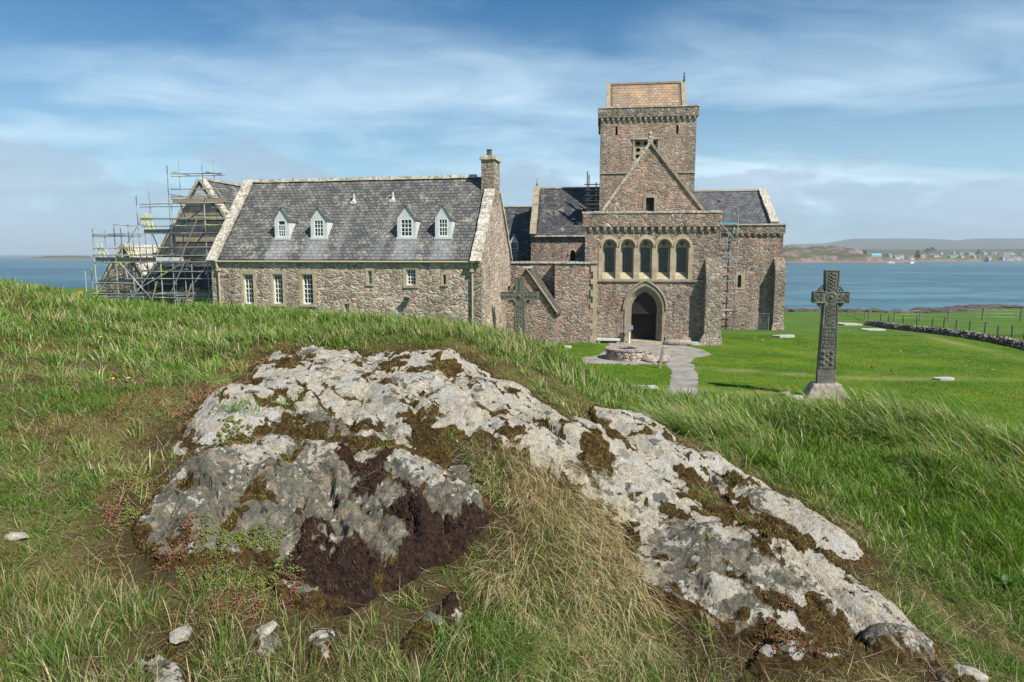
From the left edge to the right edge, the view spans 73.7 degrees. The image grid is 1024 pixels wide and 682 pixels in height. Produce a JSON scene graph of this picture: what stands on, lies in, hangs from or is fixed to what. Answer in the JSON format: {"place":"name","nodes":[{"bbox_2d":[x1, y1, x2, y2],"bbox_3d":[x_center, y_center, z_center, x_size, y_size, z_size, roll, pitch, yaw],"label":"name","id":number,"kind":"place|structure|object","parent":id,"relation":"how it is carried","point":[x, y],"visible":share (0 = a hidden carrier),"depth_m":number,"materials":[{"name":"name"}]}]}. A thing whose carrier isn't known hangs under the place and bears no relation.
{"place":"outdoors","nodes":[
{"label":"outdoors","id":0,"kind":"place"},
{"bbox_2d":[20,256,93,259],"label":"island","id":1,"kind":"structure","parent":0,"point":[60,257],"depth_m":1513.01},
{"bbox_2d":[0,274,1023,681],"bbox_3d":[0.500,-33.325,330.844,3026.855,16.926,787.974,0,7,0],"label":"ground","id":2,"kind":"structure","parent":0,"point":[802,323],"depth_m":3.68,"materials":[{"name":"green plant"}]},
{"bbox_2d":[4,532,28,540],"bbox_3d":[-2.182,0.860,3.007,0.096,0.035,0.070,9,-7,-24],"label":"loose stone","id":3,"kind":"object","parent":2,"relation":"on","point":[13,536],"visible":0.98,"depth_m":2.98,"materials":[{"name":"grey stone"}]},
{"bbox_2d":[98,244,159,302],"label":"gabled outbuilding","id":4,"kind":"structure","parent":2,"relation":"on","point":[127,266],"depth_m":45.94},
{"bbox_2d":[84,160,233,303],"bbox_3d":[-21.927,-5.320,42.261,10.893,11.466,2.538,1,7,11],"label":"scaffold","id":5,"kind":"object","parent":2,"relation":"on","point":[220,199],"visible":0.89,"depth_m":41.46,"materials":[{"name":"grey metal"}]},
{"bbox_2d":[135,263,212,305],"bbox_3d":[-20.545,-2.268,43.904,6.587,5.395,1.950,1,7,11],"label":"lean to","id":6,"kind":"object","parent":2,"relation":"on","point":[200,285],"visible":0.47,"depth_m":43.44,"materials":[{"name":"metal"}]},
{"bbox_2d":[169,625,192,643],"bbox_3d":[-1.234,1.092,2.533,0.072,0.041,0.101,9,10,3],"label":"loose stone","id":7,"kind":"object","parent":2,"relation":"on","point":[178,636],"visible":0.97,"depth_m":2.52,"materials":[{"name":"grey stone"}]},
{"bbox_2d":[154,178,241,262],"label":"gabled hall","id":8,"kind":"structure","parent":2,"relation":"on","point":[228,191],"depth_m":44.59,"materials":[{"name":"stone"}]},
{"bbox_2d":[256,621,276,634],"bbox_3d":[-0.947,1.113,2.631,0.071,0.035,0.092,-7,13,20],"label":"loose stone","id":9,"kind":"object","parent":2,"relation":"on","point":[268,630],"visible":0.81,"depth_m":2.62,"materials":[{"name":"grey stone"}]},
{"bbox_2d":[309,630,334,641],"bbox_3d":[-0.754,1.171,2.704,0.102,0.040,0.076,-4,1,-21],"label":"loose stone","id":10,"kind":"object","parent":2,"relation":"on","point":[321,635],"visible":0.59,"depth_m":2.69,"materials":[{"name":"grey stone"}]},
{"bbox_2d":[206,149,512,331],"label":"dormered house","id":11,"kind":"structure","parent":2,"relation":"on","point":[437,245],"depth_m":38.14,"materials":[{"name":"grey stone"}]},
{"bbox_2d":[239,271,256,305],"bbox_3d":[-14.841,-2.975,38.621,1.000,1.999,0.365,1,7,11],"label":"window","id":12,"kind":"structure","parent":11,"relation":"in","point":[247,278],"depth_m":38.61,"materials":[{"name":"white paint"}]},
{"bbox_2d":[269,271,285,305],"bbox_3d":[-13.065,-2.949,38.276,0.973,1.984,0.365,1,7,11],"label":"window","id":13,"kind":"structure","parent":11,"relation":"in","point":[277,290],"depth_m":38.26,"materials":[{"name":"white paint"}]},
{"bbox_2d":[298,271,315,306],"bbox_3d":[-11.304,-2.911,37.936,1.038,1.993,0.365,1,7,11],"label":"window","id":14,"kind":"structure","parent":11,"relation":"in","point":[307,283],"depth_m":37.94,"materials":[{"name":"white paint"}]},
{"bbox_2d":[341,301,351,313],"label":"window","id":15,"kind":"structure","parent":11,"relation":"in","point":[345,304],"depth_m":37.52,"materials":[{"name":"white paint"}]},
{"bbox_2d":[365,268,373,285],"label":"window","id":16,"kind":"structure","parent":11,"relation":"in","point":[369,272],"depth_m":37.05,"materials":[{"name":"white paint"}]},
{"bbox_2d":[402,266,418,287],"bbox_3d":[-5.395,-3.457,36.708,0.926,1.186,0.365,1,7,11],"label":"window","id":17,"kind":"structure","parent":11,"relation":"in","point":[410,273],"depth_m":36.66,"materials":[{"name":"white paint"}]},
{"bbox_2d":[440,272,448,285],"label":"window","id":18,"kind":"structure","parent":11,"relation":"in","point":[444,275],"depth_m":36.24,"materials":[{"name":"stone"}]},
{"bbox_2d":[99,356,830,658],"bbox_3d":[-1.163,0.817,3.740,5.047,0.809,2.325,6,9,39],"label":"stonecrop","id":19,"kind":"object","parent":2,"relation":"on","point":[250,543],"visible":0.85,"depth_m":3.07,"materials":[{"name":"green plant"}]},
{"bbox_2d":[504,206,531,260],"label":"slate roofed range","id":20,"kind":"structure","parent":2,"relation":"on","point":[518,219],"depth_m":64.89,"materials":[{"name":"grey stone"}]},
{"bbox_2d":[501,277,538,336],"bbox_3d":[0.417,-1.337,38.083,2.120,4.418,0.310,1,7,10],"label":"wide armed cross","id":21,"kind":"object","parent":2,"relation":"on","point":[519,295],"visible":0.85,"depth_m":37.92,"materials":[{"name":"grey stone"}]},
{"bbox_2d":[506,266,561,345],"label":"shrine chapel","id":22,"kind":"structure","parent":2,"relation":"on","point":[543,312],"depth_m":42.35,"materials":[{"name":"stone"}]},
{"bbox_2d":[130,345,977,681],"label":"rock outcrop","id":23,"kind":"object","parent":2,"relation":"on","point":[322,479],"visible":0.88,"depth_m":3.57,"materials":[{"name":"grey stone"}]},
{"bbox_2d":[76,342,991,681],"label":"moss","id":24,"kind":"object","parent":23,"relation":"on","point":[390,446],"visible":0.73,"depth_m":3.25,"materials":[{"name":"plant"}]},
{"bbox_2d":[510,261,597,342],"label":"cloister wall","id":25,"kind":"structure","parent":2,"relation":"on","point":[572,285],"depth_m":43.86,"materials":[{"name":"stone"}]},
{"bbox_2d":[597,338,619,342],"bbox_3d":[6.230,-0.007,44.093,1.500,0.300,0.400,1,7,7],"label":"bench","id":26,"kind":"object","parent":2,"relation":"on","point":[608,339],"visible":0.95,"depth_m":43.93,"materials":[{"name":"stone"}]},
{"bbox_2d":[632,385,658,388],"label":"grave slab","id":27,"kind":"structure","parent":2,"relation":"on","point":[653,387],"depth_m":29.15,"materials":[{"name":"stone"}]},
{"bbox_2d":[642,352,671,362],"bbox_3d":[7.746,0.927,36.526,1.606,0.614,1.294,0,7,0],"label":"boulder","id":28,"kind":"object","parent":2,"relation":"on","point":[652,357],"visible":0.76,"depth_m":36.37,"materials":[{"name":"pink stone"}]},
{"bbox_2d":[530,72,786,345],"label":"abbey church","id":29,"kind":"structure","parent":2,"relation":"on","point":[646,235],"depth_m":54.40,"materials":[{"name":"stone"}]},
{"bbox_2d":[584,171,598,210],"bbox_3d":[7.054,-13.199,60.106,1.332,3.572,1.352,1,7,7],"label":"roof scaffold","id":30,"kind":"object","parent":29,"relation":"on","point":[587,200],"visible":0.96,"depth_m":59.57,"materials":[{"name":"metal"}]},
{"bbox_2d":[604,241,613,271],"bbox_3d":[6.290,-5.491,44.207,0.667,2.096,0.035,1,7,7],"label":"lancet window","id":31,"kind":"structure","parent":29,"relation":"in","point":[609,252],"depth_m":44.21,"materials":[{"name":"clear glass"}]},
{"bbox_2d":[622,241,631,271],"bbox_3d":[7.421,-5.473,44.069,0.667,2.096,0.035,1,7,7],"label":"lancet window","id":32,"kind":"structure","parent":29,"relation":"in","point":[626,252],"depth_m":44.07,"materials":[{"name":"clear glass"}]},
{"bbox_2d":[631,314,655,338],"bbox_3d":[8.669,-1.029,45.179,1.704,2.114,0.110,1,7,7],"label":"oak door","id":33,"kind":"structure","parent":29,"relation":"in","point":[644,325],"depth_m":45.17,"materials":[{"name":"brown wood"}]},
{"bbox_2d":[640,241,649,271],"bbox_3d":[8.566,-5.455,43.930,0.667,2.096,0.035,1,7,7],"label":"lancet window","id":34,"kind":"structure","parent":29,"relation":"in","point":[645,251],"depth_m":43.93,"materials":[{"name":"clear glass"}]},
{"bbox_2d":[643,195,656,210],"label":"gable window","id":35,"kind":"structure","parent":29,"relation":"in","point":[649,201],"depth_m":44.25,"materials":[{"name":"stone"}]},
{"bbox_2d":[658,241,667,271],"bbox_3d":[9.693,-5.438,43.792,0.667,2.096,0.035,1,7,7],"label":"lancet window","id":36,"kind":"structure","parent":29,"relation":"in","point":[663,251],"depth_m":43.79,"materials":[{"name":"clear glass"}]},
{"bbox_2d":[676,241,685,271],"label":"lancet window","id":37,"kind":"structure","parent":29,"relation":"in","point":[681,251],"depth_m":43.67,"materials":[{"name":"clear glass"}]},
{"bbox_2d":[658,346,664,367],"bbox_3d":[7.490,0.870,34.246,0.220,1.216,0.060,5,5,-21],"label":"leaning marker","id":38,"kind":"object","parent":2,"relation":"on","point":[661,357],"visible":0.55,"depth_m":34.22,"materials":[{"name":"grey stone"}]},
{"bbox_2d":[663,339,692,345],"bbox_3d":[10.480,0.107,42.968,1.955,0.416,0.854,1,7,7],"label":"doorside boulder","id":39,"kind":"object","parent":2,"relation":"on","point":[681,342],"visible":0.91,"depth_m":42.65,"materials":[{"name":"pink stone"}]},
{"bbox_2d":[719,207,738,330],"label":"scaffold tower","id":40,"kind":"structure","parent":2,"relation":"on","point":[720,240],"depth_m":53.76,"materials":[{"name":"grey metal"}]},
{"bbox_2d":[746,313,768,329],"bbox_3d":[19.672,-1.354,54.700,1.736,1.750,0.054,1,7,7],"label":"site fence panel","id":41,"kind":"object","parent":2,"relation":"on","point":[752,323],"visible":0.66,"depth_m":54.69,"materials":[{"name":"grey metal"}]},
{"bbox_2d":[759,644,775,656],"bbox_3d":[1.101,1.310,2.883,0.122,0.048,0.088,5,11,-18],"label":"loose stone","id":42,"kind":"object","parent":2,"relation":"on","point":[766,649],"visible":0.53,"depth_m":2.85,"materials":[{"name":"white stone"}]},
{"bbox_2d":[772,335,794,337],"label":"grave slab","id":43,"kind":"structure","parent":2,"relation":"on","point":[783,336],"depth_m":47.12,"materials":[{"name":"stone"}]},
{"bbox_2d":[803,270,849,398],"bbox_3d":[12.370,-0.037,26.704,1.717,5.450,1.038,1,7,7],"label":"standing cross","id":44,"kind":"object","parent":2,"relation":"on","point":[830,297],"visible":0.76,"depth_m":26.55,"materials":[{"name":"grey stone"}]},
{"bbox_2d":[838,322,861,325],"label":"grave slab","id":45,"kind":"structure","parent":2,"relation":"on","point":[849,324],"depth_m":63.78,"materials":[{"name":"stone"}]},
{"bbox_2d":[840,308,869,319],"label":"rail fence","id":46,"kind":"object","parent":2,"relation":"on","point":[857,313],"visible":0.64,"depth_m":98.76,"materials":[{"name":"grey wood"}]},
{"bbox_2d":[860,328,885,330],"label":"grave slab","id":47,"kind":"structure","parent":2,"relation":"on","point":[872,329],"depth_m":55.80,"materials":[{"name":"stone"}]},
{"bbox_2d":[871,366,906,468],"bbox_3d":[3.020,0.656,5.463,0.408,0.938,0.021,-1,7,-11],"label":"flower stalk","id":48,"kind":"object","parent":2,"relation":"on","point":[898,412],"visible":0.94,"depth_m":5.46,"materials":[{"name":"green plant"}]},
{"bbox_2d":[784,304,1023,312],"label":"shore rocks","id":49,"kind":"object","parent":2,"relation":"on","point":[945,309],"visible":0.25,"depth_m":141.59,"materials":[{"name":"stone"}]},
{"bbox_2d":[890,369,930,460],"bbox_3d":[3.161,0.663,5.406,0.442,0.899,0.021,-1,7,-10],"label":"flower stalk","id":50,"kind":"object","parent":2,"relation":"on","point":[919,410],"visible":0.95,"depth_m":5.39,"materials":[{"name":"green plant"}]},
{"bbox_2d":[933,377,953,380],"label":"grave slab","id":51,"kind":"structure","parent":2,"relation":"on","point":[943,378],"depth_m":30.94,"materials":[{"name":"stone"}]},
{"bbox_2d":[864,320,1023,349],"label":"drystone wall","id":52,"kind":"structure","parent":2,"relation":"on","point":[1005,341],"depth_m":48.58,"materials":[{"name":"stone"}]},
{"bbox_2d":[880,314,1023,339],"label":"wire fence","id":53,"kind":"object","parent":2,"relation":"on","point":[932,323],"visible":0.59,"depth_m":48.72,"materials":[{"name":"metal"}]},
{"bbox_2d":[937,510,967,521],"bbox_3d":[3.120,1.246,4.850,0.149,0.076,0.202,-3,8,-21],"label":"broadleaf plant","id":54,"kind":"object","parent":2,"relation":"on","point":[952,514],"visible":0.48,"depth_m":4.86,"materials":[{"name":"green plant"}]},
{"bbox_2d":[894,307,1022,321],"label":"post fence","id":55,"kind":"object","parent":2,"relation":"on","point":[949,314],"visible":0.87,"depth_m":79.65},
{"bbox_2d":[954,664,988,681],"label":"loose stone","id":56,"kind":"object","parent":2,"relation":"on","point":[979,676],"visible":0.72,"depth_m":3.03,"materials":[{"name":"white stone"}]},
{"bbox_2d":[995,572,1023,590],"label":"broadleaf plant","id":57,"kind":"object","parent":2,"relation":"on","point":[1009,580],"visible":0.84,"depth_m":4.18,"materials":[{"name":"green plant"}]},
{"bbox_2d":[0,352,1023,681],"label":"dry grass","id":58,"kind":"structure","parent":0,"point":[530,644],"depth_m":3.10,"materials":[{"name":"plant"}]},
{"bbox_2d":[0,254,1023,310],"bbox_3d":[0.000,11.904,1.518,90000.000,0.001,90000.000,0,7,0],"label":"sea","id":59,"kind":"structure","parent":0,"point":[904,286],"depth_m":323.35,"materials":[{"name":"liquid"}]},
{"bbox_2d":[0,0,1023,253],"label":"sky","id":60,"kind":"structure","parent":0,"point":[856,119],"materials":[{"name":"blue"}]},
{"bbox_2d":[582,342,711,395],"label":"path","id":61,"kind":"structure","parent":0,"point":[683,372],"depth_m":36.31,"materials":[{"name":"grey stone"}]},
{"bbox_2d":[605,345,647,360],"bbox_3d":[6.271,0.661,37.432,2.334,0.619,2.294,0,7,0],"label":"stone well","id":62,"kind":"object","parent":61,"relation":"on","point":[626,352],"visible":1,"depth_m":36.61,"materials":[{"name":"grey stone"}]},
{"bbox_2d":[626,325,632,342],"bbox_3d":[7.531,-0.420,43.778,0.440,1.160,0.320,1,7,7],"label":"notice post","id":63,"kind":"object","parent":61,"relation":"on","point":[629,327],"visible":0.95,"depth_m":43.73,"materials":[{"name":"white paint"}]},
{"bbox_2d":[554,335,1023,429],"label":"lawn grass","id":64,"kind":"structure","parent":0,"point":[868,365],"depth_m":33.63,"materials":[{"name":"green plant"}]},
{"bbox_2d":[782,238,1023,262],"bbox_3d":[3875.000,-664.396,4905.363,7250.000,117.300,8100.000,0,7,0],"label":"hills","id":65,"kind":"structure","parent":0,"point":[847,251],"depth_m":1763.87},
{"bbox_2d":[870,253,881,256],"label":"blue shed","id":66,"kind":"structure","parent":65,"relation":"on","point":[876,254],"depth_m":967.65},
{"bbox_2d":[914,250,920,259],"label":"distant tree","id":67,"kind":"object","parent":65,"relation":"on","point":[917,254],"visible":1,"depth_m":1031.83,"materials":[{"name":"plant"}]}
]}

